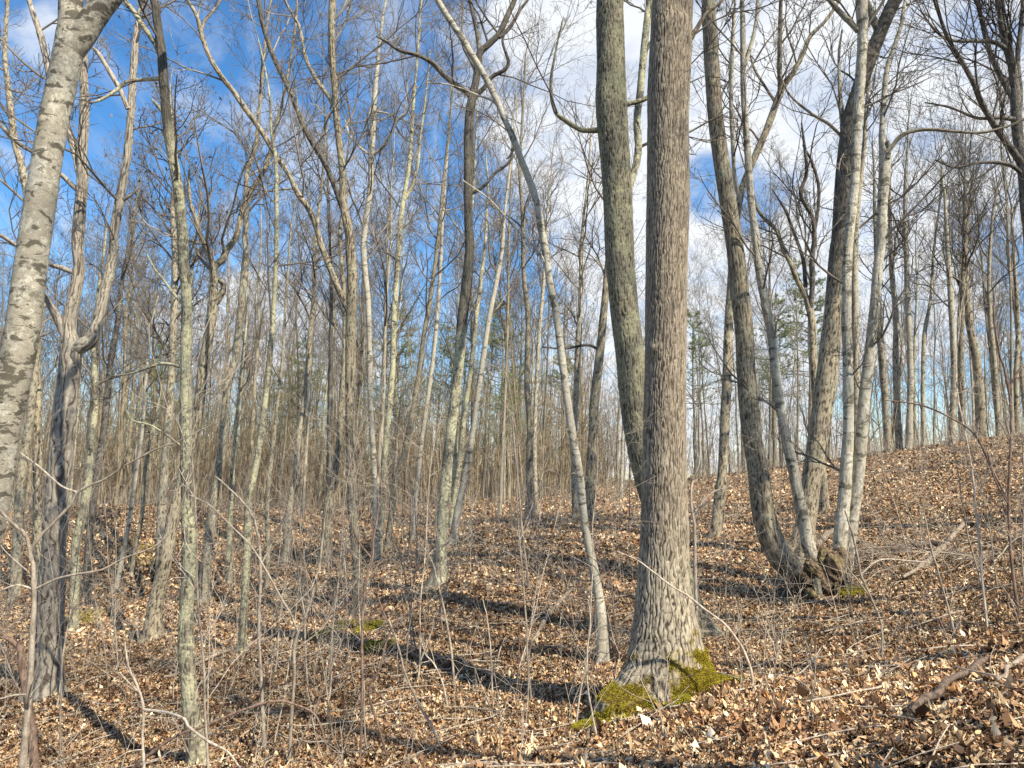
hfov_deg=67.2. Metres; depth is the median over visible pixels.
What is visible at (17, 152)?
forest tree
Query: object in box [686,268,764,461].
forest tree
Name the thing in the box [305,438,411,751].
sapling
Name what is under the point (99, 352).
forest tree
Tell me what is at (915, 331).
forest tree
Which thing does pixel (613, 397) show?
forest tree
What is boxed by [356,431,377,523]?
sapling
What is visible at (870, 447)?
sapling
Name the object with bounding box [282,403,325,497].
sapling
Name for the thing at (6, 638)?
sapling
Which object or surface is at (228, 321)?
forest tree
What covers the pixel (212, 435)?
distant woods
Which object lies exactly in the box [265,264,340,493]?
forest tree
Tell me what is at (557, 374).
pine tree
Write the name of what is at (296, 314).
forest tree
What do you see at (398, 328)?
forest tree
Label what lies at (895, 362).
forest tree
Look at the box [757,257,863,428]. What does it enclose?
pine tree
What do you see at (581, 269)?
forest tree
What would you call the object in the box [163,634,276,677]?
fallen branch
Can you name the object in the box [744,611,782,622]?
fallen branch
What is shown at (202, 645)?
sapling
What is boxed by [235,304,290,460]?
forest tree
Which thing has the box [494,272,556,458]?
forest tree
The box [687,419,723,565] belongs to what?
sapling
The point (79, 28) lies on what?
birch tree
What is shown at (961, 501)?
sapling
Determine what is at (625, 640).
brushwood
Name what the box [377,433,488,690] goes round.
sapling
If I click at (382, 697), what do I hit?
sapling
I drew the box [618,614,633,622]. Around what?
fallen branch
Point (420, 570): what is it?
sapling
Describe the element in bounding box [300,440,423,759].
sapling
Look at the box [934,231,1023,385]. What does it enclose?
forest tree
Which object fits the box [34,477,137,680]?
sapling
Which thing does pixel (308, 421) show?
forest tree
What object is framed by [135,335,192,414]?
forest tree
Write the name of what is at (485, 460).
sapling
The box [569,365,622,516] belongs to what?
sapling
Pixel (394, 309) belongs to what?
forest tree
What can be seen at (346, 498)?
sapling
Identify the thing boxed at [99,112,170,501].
forest tree
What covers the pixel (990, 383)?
forest tree
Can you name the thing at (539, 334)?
forest tree
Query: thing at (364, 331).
forest tree
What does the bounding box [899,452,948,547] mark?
sapling
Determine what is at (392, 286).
forest tree
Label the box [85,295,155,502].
forest tree
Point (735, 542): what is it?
fallen log
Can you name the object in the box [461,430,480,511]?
sapling
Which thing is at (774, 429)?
forest tree
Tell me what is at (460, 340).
oak tree
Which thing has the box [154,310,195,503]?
forest tree
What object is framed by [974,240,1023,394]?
forest tree
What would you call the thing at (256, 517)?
sapling
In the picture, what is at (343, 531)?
sapling
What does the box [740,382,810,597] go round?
sapling
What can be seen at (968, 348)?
forest tree
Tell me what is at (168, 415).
forest tree
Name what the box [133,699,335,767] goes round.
arched stem
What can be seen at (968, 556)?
brushwood
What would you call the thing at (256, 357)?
forest tree
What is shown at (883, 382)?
forest tree
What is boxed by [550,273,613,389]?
forest tree
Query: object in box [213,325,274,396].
forest tree
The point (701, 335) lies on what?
forest tree
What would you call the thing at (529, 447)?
forest tree
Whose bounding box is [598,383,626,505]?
sapling
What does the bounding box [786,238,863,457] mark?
forest tree
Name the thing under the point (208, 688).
sapling
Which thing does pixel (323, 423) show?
forest tree
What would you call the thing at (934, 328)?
forest tree
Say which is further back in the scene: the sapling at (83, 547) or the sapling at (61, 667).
the sapling at (83, 547)
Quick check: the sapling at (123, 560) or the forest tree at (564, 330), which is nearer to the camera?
the sapling at (123, 560)
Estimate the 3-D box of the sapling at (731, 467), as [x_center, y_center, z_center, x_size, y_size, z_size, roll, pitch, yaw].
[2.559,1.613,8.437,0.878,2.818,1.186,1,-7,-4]
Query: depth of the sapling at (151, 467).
29.22 m
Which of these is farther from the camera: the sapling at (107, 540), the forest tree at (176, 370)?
the forest tree at (176, 370)
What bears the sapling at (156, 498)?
on the ground
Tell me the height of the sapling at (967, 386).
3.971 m
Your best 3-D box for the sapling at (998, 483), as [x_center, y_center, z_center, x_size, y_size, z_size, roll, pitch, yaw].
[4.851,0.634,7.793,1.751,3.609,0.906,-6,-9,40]
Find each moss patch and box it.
[569,674,745,730]
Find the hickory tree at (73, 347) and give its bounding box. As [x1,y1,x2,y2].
[0,0,216,703]
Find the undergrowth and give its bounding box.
[0,404,1023,767]
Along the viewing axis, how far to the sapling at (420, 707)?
6.88 m
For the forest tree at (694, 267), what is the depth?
45.13 m
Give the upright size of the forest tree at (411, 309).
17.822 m
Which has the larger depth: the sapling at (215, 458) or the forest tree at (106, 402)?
the sapling at (215, 458)
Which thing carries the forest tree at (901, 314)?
on the ground
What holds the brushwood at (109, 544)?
on the ground
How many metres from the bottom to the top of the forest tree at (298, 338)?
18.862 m
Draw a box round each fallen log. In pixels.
[520,580,576,661]
[696,541,743,546]
[816,528,833,545]
[854,541,943,559]
[901,518,969,577]
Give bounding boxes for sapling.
[0,422,216,767]
[0,448,91,653]
[0,477,66,628]
[0,500,42,686]
[0,510,33,624]
[0,538,85,714]
[0,556,28,708]
[0,614,20,740]
[1,482,87,671]
[2,481,44,614]
[4,456,47,563]
[6,407,114,755]
[9,438,138,705]
[10,451,48,551]
[13,421,49,535]
[22,471,98,576]
[27,394,49,481]
[27,525,98,635]
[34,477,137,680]
[68,495,90,604]
[72,422,181,672]
[73,631,270,767]
[77,468,177,651]
[83,522,139,632]
[97,415,131,529]
[128,301,320,767]
[128,421,173,515]
[128,557,209,696]
[137,434,161,500]
[147,497,234,737]
[149,420,178,495]
[151,475,175,531]
[167,437,233,598]
[190,490,358,759]
[198,401,249,508]
[200,350,321,697]
[203,461,238,523]
[215,434,265,604]
[215,476,320,747]
[216,505,256,668]
[218,462,264,579]
[229,450,310,607]
[232,491,346,744]
[233,422,342,671]
[233,439,387,736]
[234,457,264,573]
[248,379,407,698]
[251,462,280,539]
[252,490,279,558]
[252,564,307,757]
[262,476,368,744]
[272,452,290,500]
[274,430,317,564]
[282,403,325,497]
[282,458,423,763]
[290,394,341,578]
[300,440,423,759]
[304,378,424,674]
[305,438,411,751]
[310,437,359,514]
[312,448,360,619]
[313,516,379,727]
[316,538,364,667]
[319,407,368,538]
[323,363,469,653]
[323,426,377,537]
[325,352,485,676]
[327,460,366,524]
[340,569,463,762]
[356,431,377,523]
[357,390,441,654]
[357,443,402,516]
[371,443,411,551]
[374,619,441,748]
[377,354,494,635]
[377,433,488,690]
[387,422,426,495]
[396,388,451,556]
[396,402,441,520]
[405,468,424,537]
[407,388,520,675]
[410,519,453,632]
[414,610,447,705]
[416,543,454,686]
[417,601,493,709]
[418,486,455,564]
[432,405,465,518]
[455,398,502,520]
[461,316,577,698]
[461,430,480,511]
[475,455,501,516]
[479,411,518,503]
[480,396,521,510]
[481,387,556,537]
[492,443,514,513]
[495,396,544,507]
[495,523,537,705]
[497,393,567,626]
[501,476,542,584]
[503,438,586,681]
[511,416,529,587]
[513,388,584,536]
[514,382,663,721]
[534,431,554,508]
[537,481,601,633]
[568,416,601,479]
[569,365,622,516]
[573,511,618,658]
[584,600,605,735]
[587,390,622,510]
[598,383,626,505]
[600,387,632,528]
[605,448,630,539]
[617,551,753,694]
[686,354,731,461]
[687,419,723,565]
[689,427,774,625]
[704,410,790,661]
[729,423,742,493]
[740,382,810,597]
[782,453,833,583]
[795,362,841,468]
[822,351,949,569]
[829,467,981,657]
[839,392,882,480]
[854,402,928,547]
[873,412,899,480]
[875,373,908,448]
[885,286,1023,614]
[897,376,925,450]
[898,236,1023,627]
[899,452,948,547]
[901,362,1007,580]
[902,277,1021,581]
[922,503,997,638]
[930,376,948,434]
[936,352,984,463]
[943,310,1023,616]
[944,353,988,423]
[981,375,1013,439]
[1011,453,1022,543]
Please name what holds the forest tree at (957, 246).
on the ground
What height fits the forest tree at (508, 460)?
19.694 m
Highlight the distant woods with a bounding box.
[0,165,1023,511]
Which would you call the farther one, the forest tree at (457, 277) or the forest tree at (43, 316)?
the forest tree at (457, 277)
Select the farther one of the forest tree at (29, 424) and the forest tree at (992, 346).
the forest tree at (992, 346)
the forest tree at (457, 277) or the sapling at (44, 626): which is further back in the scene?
the forest tree at (457, 277)
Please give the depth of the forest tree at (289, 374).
67.01 m
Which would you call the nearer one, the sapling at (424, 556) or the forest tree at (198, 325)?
the sapling at (424, 556)
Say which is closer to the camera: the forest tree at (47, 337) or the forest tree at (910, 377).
the forest tree at (910, 377)
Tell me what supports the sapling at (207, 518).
on the ground
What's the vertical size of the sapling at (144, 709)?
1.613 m
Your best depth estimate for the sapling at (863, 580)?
7.20 m
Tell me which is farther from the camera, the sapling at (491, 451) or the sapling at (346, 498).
the sapling at (491, 451)
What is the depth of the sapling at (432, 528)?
15.76 m
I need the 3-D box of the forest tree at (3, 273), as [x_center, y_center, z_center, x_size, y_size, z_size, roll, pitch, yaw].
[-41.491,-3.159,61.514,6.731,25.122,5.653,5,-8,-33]
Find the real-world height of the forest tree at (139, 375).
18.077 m
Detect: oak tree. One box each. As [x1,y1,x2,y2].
[99,0,433,615]
[250,0,629,588]
[462,0,796,638]
[593,0,805,719]
[724,0,937,558]
[833,0,1023,266]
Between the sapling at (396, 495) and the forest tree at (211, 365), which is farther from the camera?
the forest tree at (211, 365)
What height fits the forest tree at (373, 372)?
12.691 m
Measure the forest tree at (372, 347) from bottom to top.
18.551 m
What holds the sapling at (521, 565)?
on the ground
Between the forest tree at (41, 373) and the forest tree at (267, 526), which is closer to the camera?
the forest tree at (267, 526)
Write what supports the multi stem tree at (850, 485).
on the ground
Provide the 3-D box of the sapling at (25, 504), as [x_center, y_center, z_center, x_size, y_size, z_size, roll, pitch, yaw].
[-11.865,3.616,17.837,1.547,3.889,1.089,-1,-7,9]
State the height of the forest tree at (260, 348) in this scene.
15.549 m
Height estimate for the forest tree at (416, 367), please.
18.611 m
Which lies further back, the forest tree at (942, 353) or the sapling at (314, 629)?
the forest tree at (942, 353)
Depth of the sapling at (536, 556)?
11.48 m
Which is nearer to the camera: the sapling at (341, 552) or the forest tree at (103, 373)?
the sapling at (341, 552)
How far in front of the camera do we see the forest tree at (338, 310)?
46.32 m
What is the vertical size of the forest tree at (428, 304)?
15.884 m
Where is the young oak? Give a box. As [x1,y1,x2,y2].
[0,0,211,765]
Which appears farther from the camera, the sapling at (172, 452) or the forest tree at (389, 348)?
the forest tree at (389, 348)
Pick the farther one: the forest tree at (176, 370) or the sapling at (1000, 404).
the forest tree at (176, 370)
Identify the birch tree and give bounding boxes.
[0,0,123,549]
[315,0,475,561]
[407,0,611,665]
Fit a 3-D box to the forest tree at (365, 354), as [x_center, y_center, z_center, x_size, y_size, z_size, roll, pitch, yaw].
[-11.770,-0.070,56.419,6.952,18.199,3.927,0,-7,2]
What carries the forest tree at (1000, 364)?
on the ground
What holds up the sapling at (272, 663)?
on the ground
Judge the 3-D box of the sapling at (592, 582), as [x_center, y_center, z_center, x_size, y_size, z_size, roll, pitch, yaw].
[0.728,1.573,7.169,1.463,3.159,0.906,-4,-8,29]
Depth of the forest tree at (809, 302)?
18.95 m
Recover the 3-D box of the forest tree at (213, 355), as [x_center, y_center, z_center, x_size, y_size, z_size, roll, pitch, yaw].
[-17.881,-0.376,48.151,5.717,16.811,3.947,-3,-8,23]
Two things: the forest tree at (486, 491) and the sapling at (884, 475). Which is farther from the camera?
the forest tree at (486, 491)
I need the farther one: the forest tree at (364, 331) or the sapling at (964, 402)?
the forest tree at (364, 331)
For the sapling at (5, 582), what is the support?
on the ground
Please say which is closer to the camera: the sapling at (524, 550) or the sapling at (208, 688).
the sapling at (208, 688)
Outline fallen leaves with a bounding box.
[0,432,1023,767]
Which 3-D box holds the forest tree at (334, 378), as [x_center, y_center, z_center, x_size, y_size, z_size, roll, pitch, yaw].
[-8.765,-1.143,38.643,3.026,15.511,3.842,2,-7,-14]
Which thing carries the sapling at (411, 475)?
on the ground
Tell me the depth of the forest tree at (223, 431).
17.05 m
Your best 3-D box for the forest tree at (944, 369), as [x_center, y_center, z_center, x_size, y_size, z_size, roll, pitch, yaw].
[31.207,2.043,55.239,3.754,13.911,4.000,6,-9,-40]
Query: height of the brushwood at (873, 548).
2.546 m
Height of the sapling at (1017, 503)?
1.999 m
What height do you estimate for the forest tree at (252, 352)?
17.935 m
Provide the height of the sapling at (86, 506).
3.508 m
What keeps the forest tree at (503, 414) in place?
on the ground
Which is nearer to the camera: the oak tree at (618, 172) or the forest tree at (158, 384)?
the oak tree at (618, 172)
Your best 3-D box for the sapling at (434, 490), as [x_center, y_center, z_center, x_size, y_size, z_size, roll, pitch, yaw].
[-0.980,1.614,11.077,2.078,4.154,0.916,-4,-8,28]
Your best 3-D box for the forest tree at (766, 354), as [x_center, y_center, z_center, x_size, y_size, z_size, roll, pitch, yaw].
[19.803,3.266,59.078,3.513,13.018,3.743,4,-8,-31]
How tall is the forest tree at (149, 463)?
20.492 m
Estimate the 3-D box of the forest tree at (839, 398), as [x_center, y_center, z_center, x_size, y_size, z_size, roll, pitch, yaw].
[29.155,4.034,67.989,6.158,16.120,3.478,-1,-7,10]
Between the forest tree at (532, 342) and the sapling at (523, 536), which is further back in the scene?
the forest tree at (532, 342)
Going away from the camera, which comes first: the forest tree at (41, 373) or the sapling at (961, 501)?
the sapling at (961, 501)
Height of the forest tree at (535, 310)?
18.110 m
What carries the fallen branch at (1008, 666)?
on the ground
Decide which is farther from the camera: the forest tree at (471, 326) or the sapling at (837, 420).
the forest tree at (471, 326)
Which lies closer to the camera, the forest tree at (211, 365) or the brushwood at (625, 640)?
the brushwood at (625, 640)
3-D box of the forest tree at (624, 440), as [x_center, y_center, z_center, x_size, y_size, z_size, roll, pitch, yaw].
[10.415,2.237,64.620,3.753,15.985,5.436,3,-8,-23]
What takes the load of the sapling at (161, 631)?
on the ground
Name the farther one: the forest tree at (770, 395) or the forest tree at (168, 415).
the forest tree at (770, 395)
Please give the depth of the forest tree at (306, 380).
21.76 m
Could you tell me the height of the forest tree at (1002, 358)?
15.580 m
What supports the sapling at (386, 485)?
on the ground
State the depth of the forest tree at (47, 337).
53.33 m
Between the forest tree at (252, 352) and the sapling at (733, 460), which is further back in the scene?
the forest tree at (252, 352)
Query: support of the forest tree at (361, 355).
on the ground
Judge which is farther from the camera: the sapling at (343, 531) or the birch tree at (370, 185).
the birch tree at (370, 185)
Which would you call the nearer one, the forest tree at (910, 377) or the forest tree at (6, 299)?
the forest tree at (910, 377)
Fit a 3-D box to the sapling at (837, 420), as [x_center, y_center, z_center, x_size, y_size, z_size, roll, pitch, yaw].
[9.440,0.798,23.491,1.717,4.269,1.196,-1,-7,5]
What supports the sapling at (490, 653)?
on the ground
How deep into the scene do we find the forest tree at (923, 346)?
29.68 m
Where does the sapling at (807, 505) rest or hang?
on the ground
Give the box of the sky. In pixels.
[0,0,1023,479]
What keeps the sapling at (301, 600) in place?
on the ground
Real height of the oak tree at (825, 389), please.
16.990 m
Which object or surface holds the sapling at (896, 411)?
on the ground
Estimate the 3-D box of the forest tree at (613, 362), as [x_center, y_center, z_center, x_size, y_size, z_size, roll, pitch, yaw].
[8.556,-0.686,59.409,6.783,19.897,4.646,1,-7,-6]
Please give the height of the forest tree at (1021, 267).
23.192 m
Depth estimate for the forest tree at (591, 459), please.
21.77 m
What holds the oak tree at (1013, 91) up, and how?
on the ground
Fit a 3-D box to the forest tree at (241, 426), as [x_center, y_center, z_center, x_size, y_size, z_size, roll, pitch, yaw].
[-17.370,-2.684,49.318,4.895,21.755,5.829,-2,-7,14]
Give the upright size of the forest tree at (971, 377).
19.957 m
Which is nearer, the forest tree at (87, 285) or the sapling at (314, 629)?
the sapling at (314, 629)
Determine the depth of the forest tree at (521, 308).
52.07 m
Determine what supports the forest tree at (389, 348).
on the ground
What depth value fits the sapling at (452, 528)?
9.89 m
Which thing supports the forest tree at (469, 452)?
on the ground
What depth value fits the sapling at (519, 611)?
7.82 m
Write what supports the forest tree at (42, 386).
on the ground
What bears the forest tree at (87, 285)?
on the ground
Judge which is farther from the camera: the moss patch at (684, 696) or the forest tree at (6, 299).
the forest tree at (6, 299)
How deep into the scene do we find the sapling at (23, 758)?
5.07 m
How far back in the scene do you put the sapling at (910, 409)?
26.48 m
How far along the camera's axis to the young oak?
7.87 m
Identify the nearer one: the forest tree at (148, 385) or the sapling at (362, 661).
the sapling at (362, 661)
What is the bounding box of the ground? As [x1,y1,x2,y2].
[0,443,1023,767]
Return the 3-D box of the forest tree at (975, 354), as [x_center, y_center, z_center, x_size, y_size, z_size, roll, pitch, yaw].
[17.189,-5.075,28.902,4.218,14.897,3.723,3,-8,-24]
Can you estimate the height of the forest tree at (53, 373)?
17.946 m
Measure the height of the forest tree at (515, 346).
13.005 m
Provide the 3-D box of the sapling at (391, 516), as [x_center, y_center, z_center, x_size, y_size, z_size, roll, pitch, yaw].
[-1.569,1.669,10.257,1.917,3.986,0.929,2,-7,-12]
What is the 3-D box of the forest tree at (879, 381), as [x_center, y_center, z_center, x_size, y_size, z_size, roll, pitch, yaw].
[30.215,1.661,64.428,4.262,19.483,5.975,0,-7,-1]
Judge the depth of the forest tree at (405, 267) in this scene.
37.74 m
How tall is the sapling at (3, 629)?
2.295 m
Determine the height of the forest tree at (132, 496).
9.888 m
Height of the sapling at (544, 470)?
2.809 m
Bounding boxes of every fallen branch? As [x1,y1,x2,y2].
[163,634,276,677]
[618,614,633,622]
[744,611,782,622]
[779,584,789,599]
[807,596,845,601]
[819,751,898,759]
[932,696,961,713]
[994,653,1023,681]
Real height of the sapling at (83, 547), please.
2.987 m
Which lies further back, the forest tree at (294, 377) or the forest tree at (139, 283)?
the forest tree at (294, 377)
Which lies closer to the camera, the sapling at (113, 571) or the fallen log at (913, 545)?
the fallen log at (913, 545)
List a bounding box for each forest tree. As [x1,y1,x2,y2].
[0,0,133,579]
[0,166,102,510]
[0,203,18,336]
[0,216,86,505]
[0,247,54,371]
[0,249,54,344]
[2,132,179,631]
[6,260,93,602]
[10,323,81,508]
[11,274,64,399]
[23,295,58,430]
[41,251,116,392]
[41,291,88,494]
[41,305,81,411]
[45,247,141,389]
[50,212,139,500]
[54,130,167,501]
[55,203,125,376]
[56,235,142,503]
[71,136,186,598]
[78,253,136,504]
[82,279,122,456]
[83,318,132,485]
[84,108,186,503]
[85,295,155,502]
[88,289,136,469]
[89,127,171,454]
[97,233,225,590]
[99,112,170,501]
[100,3,236,570]
[108,347,137,489]
[109,256,233,575]
[110,283,166,401]
[111,0,427,644]
[111,207,195,500]
[114,331,159,489]
[116,323,167,441]
[120,251,175,491]
[122,185,188,504]
[132,284,180,503]
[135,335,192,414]
[136,228,192,503]
[141,290,179,451]
[147,96,269,488]
[152,0,344,604]
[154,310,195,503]
[158,323,199,417]
[160,293,204,493]
[166,266,219,392]
[175,0,390,652]
[176,310,230,485]
[179,163,266,502]
[187,132,279,505]
[192,253,252,505]
[192,299,233,395]
[192,347,230,472]
[194,220,300,583]
[212,128,359,518]
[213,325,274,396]
[214,267,301,507]
[215,256,292,438]
[216,88,308,506]
[217,193,284,498]
[222,264,269,494]
[230,0,414,494]
[230,271,279,456]
[234,43,377,563]
[235,70,325,588]
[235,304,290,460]
[236,325,285,494]
[243,305,302,444]
[247,202,328,507]
[251,79,356,566]
[256,316,300,465]
[259,215,327,508]
[261,193,339,499]
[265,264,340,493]
[274,285,306,441]
[274,350,321,419]
[281,196,384,500]
[283,291,356,505]
[285,278,359,490]
[291,231,392,508]
[296,113,411,505]
[304,247,360,456]
[304,306,340,495]
[309,197,376,477]
[311,219,364,508]
[312,305,379,390]
[314,245,392,503]
[317,271,398,500]
[321,290,389,500]
[322,14,454,528]
[334,100,463,505]
[335,191,425,514]
[336,0,505,558]
[337,236,398,424]
[347,111,475,435]
[355,297,385,396]
[355,329,389,427]
[356,256,428,454]
[357,197,431,367]
[357,292,409,471]
[366,0,521,548]
[372,0,544,539]
[373,252,438,395]
[376,0,572,498]
[388,294,443,469]
[390,52,556,514]
[398,302,450,489]
[399,317,440,447]
[400,160,494,364]
[407,287,476,392]
[414,121,509,498]
[424,193,488,357]
[427,267,482,500]
[429,104,516,527]
[430,332,462,422]
[446,210,534,497]
[446,291,500,494]
[448,60,541,545]
[452,268,499,439]
[456,0,595,520]
[468,220,536,495]
[474,143,584,497]
[475,135,551,498]
[475,294,522,497]
[476,269,550,395]
[481,33,645,519]
[492,197,562,475]
[492,300,542,393]
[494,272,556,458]
[495,256,536,459]
[505,58,633,518]
[508,101,596,512]
[510,178,584,412]
[512,294,553,406]
[519,307,557,482]
[529,191,601,490]
[534,309,598,420]
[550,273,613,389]
[557,79,698,497]
[558,204,607,481]
[580,263,644,482]
[590,7,881,511]
[602,365,621,435]
[606,377,624,482]
[636,184,721,353]
[638,246,701,347]
[644,266,725,475]
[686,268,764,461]
[687,191,754,470]
[687,222,763,366]
[688,234,724,474]
[689,151,808,470]
[692,0,840,538]
[699,172,797,466]
[706,350,739,431]
[716,120,830,466]
[721,190,822,460]
[734,289,806,466]
[737,314,790,426]
[750,277,778,394]
[753,287,808,414]
[753,303,802,464]
[757,345,791,454]
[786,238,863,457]
[790,281,866,383]
[790,323,842,459]
[805,354,862,426]
[827,38,948,449]
[830,0,981,444]
[834,66,941,449]
[838,302,892,450]
[838,321,880,412]
[858,134,974,444]
[859,214,947,404]
[860,73,959,452]
[860,254,947,402]
[874,364,906,449]
[878,100,999,445]
[884,258,935,446]
[895,120,1016,440]
[899,150,978,442]
[901,51,1014,438]
[907,73,1008,416]
[908,103,1023,441]
[909,64,1023,434]
[909,80,1016,447]
[909,127,1018,437]
[912,252,968,436]
[913,109,1023,435]
[916,318,967,440]
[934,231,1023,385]
[939,169,1023,432]
[939,296,1013,412]
[945,8,1023,417]
[964,203,1021,434]
[967,113,1023,432]
[967,288,1023,424]
[969,347,1008,423]
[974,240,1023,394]
[976,237,1023,431]
[979,224,1023,312]
[984,320,1023,420]
[995,191,1023,316]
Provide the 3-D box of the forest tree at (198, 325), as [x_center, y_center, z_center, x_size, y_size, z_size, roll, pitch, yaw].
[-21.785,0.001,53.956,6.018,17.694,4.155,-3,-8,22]
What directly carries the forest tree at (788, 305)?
on the ground
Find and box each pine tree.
[111,343,210,503]
[241,369,295,453]
[259,340,335,504]
[355,308,446,468]
[398,322,492,426]
[461,302,545,450]
[476,372,537,502]
[533,343,602,479]
[686,309,737,476]
[733,293,810,463]
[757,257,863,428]
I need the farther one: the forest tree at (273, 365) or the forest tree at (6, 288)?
the forest tree at (273, 365)
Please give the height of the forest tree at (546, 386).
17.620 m
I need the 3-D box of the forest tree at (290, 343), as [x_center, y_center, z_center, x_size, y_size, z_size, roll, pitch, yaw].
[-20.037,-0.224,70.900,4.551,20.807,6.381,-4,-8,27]
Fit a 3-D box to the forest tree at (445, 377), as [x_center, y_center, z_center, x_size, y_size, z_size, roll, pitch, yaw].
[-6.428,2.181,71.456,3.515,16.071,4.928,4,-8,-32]
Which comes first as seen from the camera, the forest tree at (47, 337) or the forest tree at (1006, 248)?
the forest tree at (1006, 248)
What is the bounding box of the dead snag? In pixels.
[0,630,39,767]
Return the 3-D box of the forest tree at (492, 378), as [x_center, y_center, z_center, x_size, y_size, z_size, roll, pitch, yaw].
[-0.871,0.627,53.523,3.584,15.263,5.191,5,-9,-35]
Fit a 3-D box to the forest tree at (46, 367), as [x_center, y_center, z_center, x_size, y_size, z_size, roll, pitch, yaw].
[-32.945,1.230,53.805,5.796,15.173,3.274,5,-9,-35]
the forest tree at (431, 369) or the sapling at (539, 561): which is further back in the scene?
the forest tree at (431, 369)
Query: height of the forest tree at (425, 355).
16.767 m
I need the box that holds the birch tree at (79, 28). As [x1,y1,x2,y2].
[0,0,123,549]
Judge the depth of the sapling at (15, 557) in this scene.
11.35 m
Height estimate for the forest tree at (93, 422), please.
10.937 m
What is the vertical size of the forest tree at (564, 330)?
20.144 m
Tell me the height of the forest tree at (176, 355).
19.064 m
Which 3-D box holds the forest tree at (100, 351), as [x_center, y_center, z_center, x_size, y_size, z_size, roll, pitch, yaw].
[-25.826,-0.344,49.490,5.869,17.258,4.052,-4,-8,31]
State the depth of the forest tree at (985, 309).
45.56 m
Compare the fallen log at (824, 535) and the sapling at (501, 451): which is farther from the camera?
the sapling at (501, 451)
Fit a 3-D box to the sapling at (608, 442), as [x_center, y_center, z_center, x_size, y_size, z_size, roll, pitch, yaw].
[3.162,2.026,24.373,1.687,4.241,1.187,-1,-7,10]
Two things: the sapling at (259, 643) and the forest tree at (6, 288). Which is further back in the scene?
the forest tree at (6, 288)
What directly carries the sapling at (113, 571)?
on the ground
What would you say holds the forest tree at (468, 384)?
on the ground
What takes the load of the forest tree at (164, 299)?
on the ground
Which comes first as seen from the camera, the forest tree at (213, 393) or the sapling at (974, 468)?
the sapling at (974, 468)
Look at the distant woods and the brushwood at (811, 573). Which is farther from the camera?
the distant woods
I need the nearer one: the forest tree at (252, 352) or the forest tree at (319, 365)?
the forest tree at (252, 352)
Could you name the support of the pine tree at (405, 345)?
on the ground
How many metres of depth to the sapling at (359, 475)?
23.44 m
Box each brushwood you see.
[5,497,222,579]
[535,550,752,669]
[740,498,946,607]
[796,474,1003,573]
[820,491,1021,584]
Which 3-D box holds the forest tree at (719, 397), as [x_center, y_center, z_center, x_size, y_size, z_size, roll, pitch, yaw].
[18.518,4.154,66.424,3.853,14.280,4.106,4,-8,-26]
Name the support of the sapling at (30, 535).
on the ground
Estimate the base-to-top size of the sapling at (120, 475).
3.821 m
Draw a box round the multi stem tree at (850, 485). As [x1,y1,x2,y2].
[690,0,1023,599]
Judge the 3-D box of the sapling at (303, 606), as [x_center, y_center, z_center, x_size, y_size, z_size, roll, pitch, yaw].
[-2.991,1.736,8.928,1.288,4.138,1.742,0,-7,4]
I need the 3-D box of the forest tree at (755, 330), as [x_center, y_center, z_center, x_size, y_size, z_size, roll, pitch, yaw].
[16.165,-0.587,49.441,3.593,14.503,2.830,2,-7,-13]
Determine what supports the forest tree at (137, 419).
on the ground
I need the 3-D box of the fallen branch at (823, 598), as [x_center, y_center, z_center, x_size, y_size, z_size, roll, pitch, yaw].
[4.596,3.121,11.205,0.580,0.119,0.197,-2,-7,15]
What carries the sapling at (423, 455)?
on the ground
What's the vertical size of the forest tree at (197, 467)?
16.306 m
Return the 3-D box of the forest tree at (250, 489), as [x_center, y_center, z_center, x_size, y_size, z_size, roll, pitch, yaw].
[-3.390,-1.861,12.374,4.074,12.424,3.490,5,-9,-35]
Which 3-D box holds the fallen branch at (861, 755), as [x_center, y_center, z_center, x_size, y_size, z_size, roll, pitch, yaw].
[2.033,2.184,4.549,0.060,0.143,0.487,6,-9,-40]
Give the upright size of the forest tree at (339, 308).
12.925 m
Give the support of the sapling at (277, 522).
on the ground
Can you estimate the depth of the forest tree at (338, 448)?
20.16 m
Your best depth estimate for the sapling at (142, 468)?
23.89 m
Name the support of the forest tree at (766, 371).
on the ground
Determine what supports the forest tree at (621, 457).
on the ground
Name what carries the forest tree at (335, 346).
on the ground
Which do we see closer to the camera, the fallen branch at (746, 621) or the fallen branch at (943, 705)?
the fallen branch at (943, 705)
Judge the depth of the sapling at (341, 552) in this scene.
9.09 m
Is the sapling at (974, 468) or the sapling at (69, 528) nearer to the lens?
the sapling at (974, 468)
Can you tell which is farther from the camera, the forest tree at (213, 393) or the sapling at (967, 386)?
the forest tree at (213, 393)
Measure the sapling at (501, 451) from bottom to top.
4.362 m
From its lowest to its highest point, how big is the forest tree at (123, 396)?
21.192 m
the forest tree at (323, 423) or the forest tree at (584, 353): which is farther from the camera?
the forest tree at (584, 353)
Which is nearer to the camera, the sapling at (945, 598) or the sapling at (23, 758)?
the sapling at (23, 758)
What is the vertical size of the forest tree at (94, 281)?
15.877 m
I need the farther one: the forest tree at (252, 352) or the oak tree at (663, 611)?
the forest tree at (252, 352)
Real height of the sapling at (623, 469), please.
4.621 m
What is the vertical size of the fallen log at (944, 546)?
0.724 m
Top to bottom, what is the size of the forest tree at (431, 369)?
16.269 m
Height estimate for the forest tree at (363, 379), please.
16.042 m
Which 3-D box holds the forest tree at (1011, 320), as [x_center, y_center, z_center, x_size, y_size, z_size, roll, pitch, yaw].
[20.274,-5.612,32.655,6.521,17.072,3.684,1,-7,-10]
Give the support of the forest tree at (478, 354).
on the ground

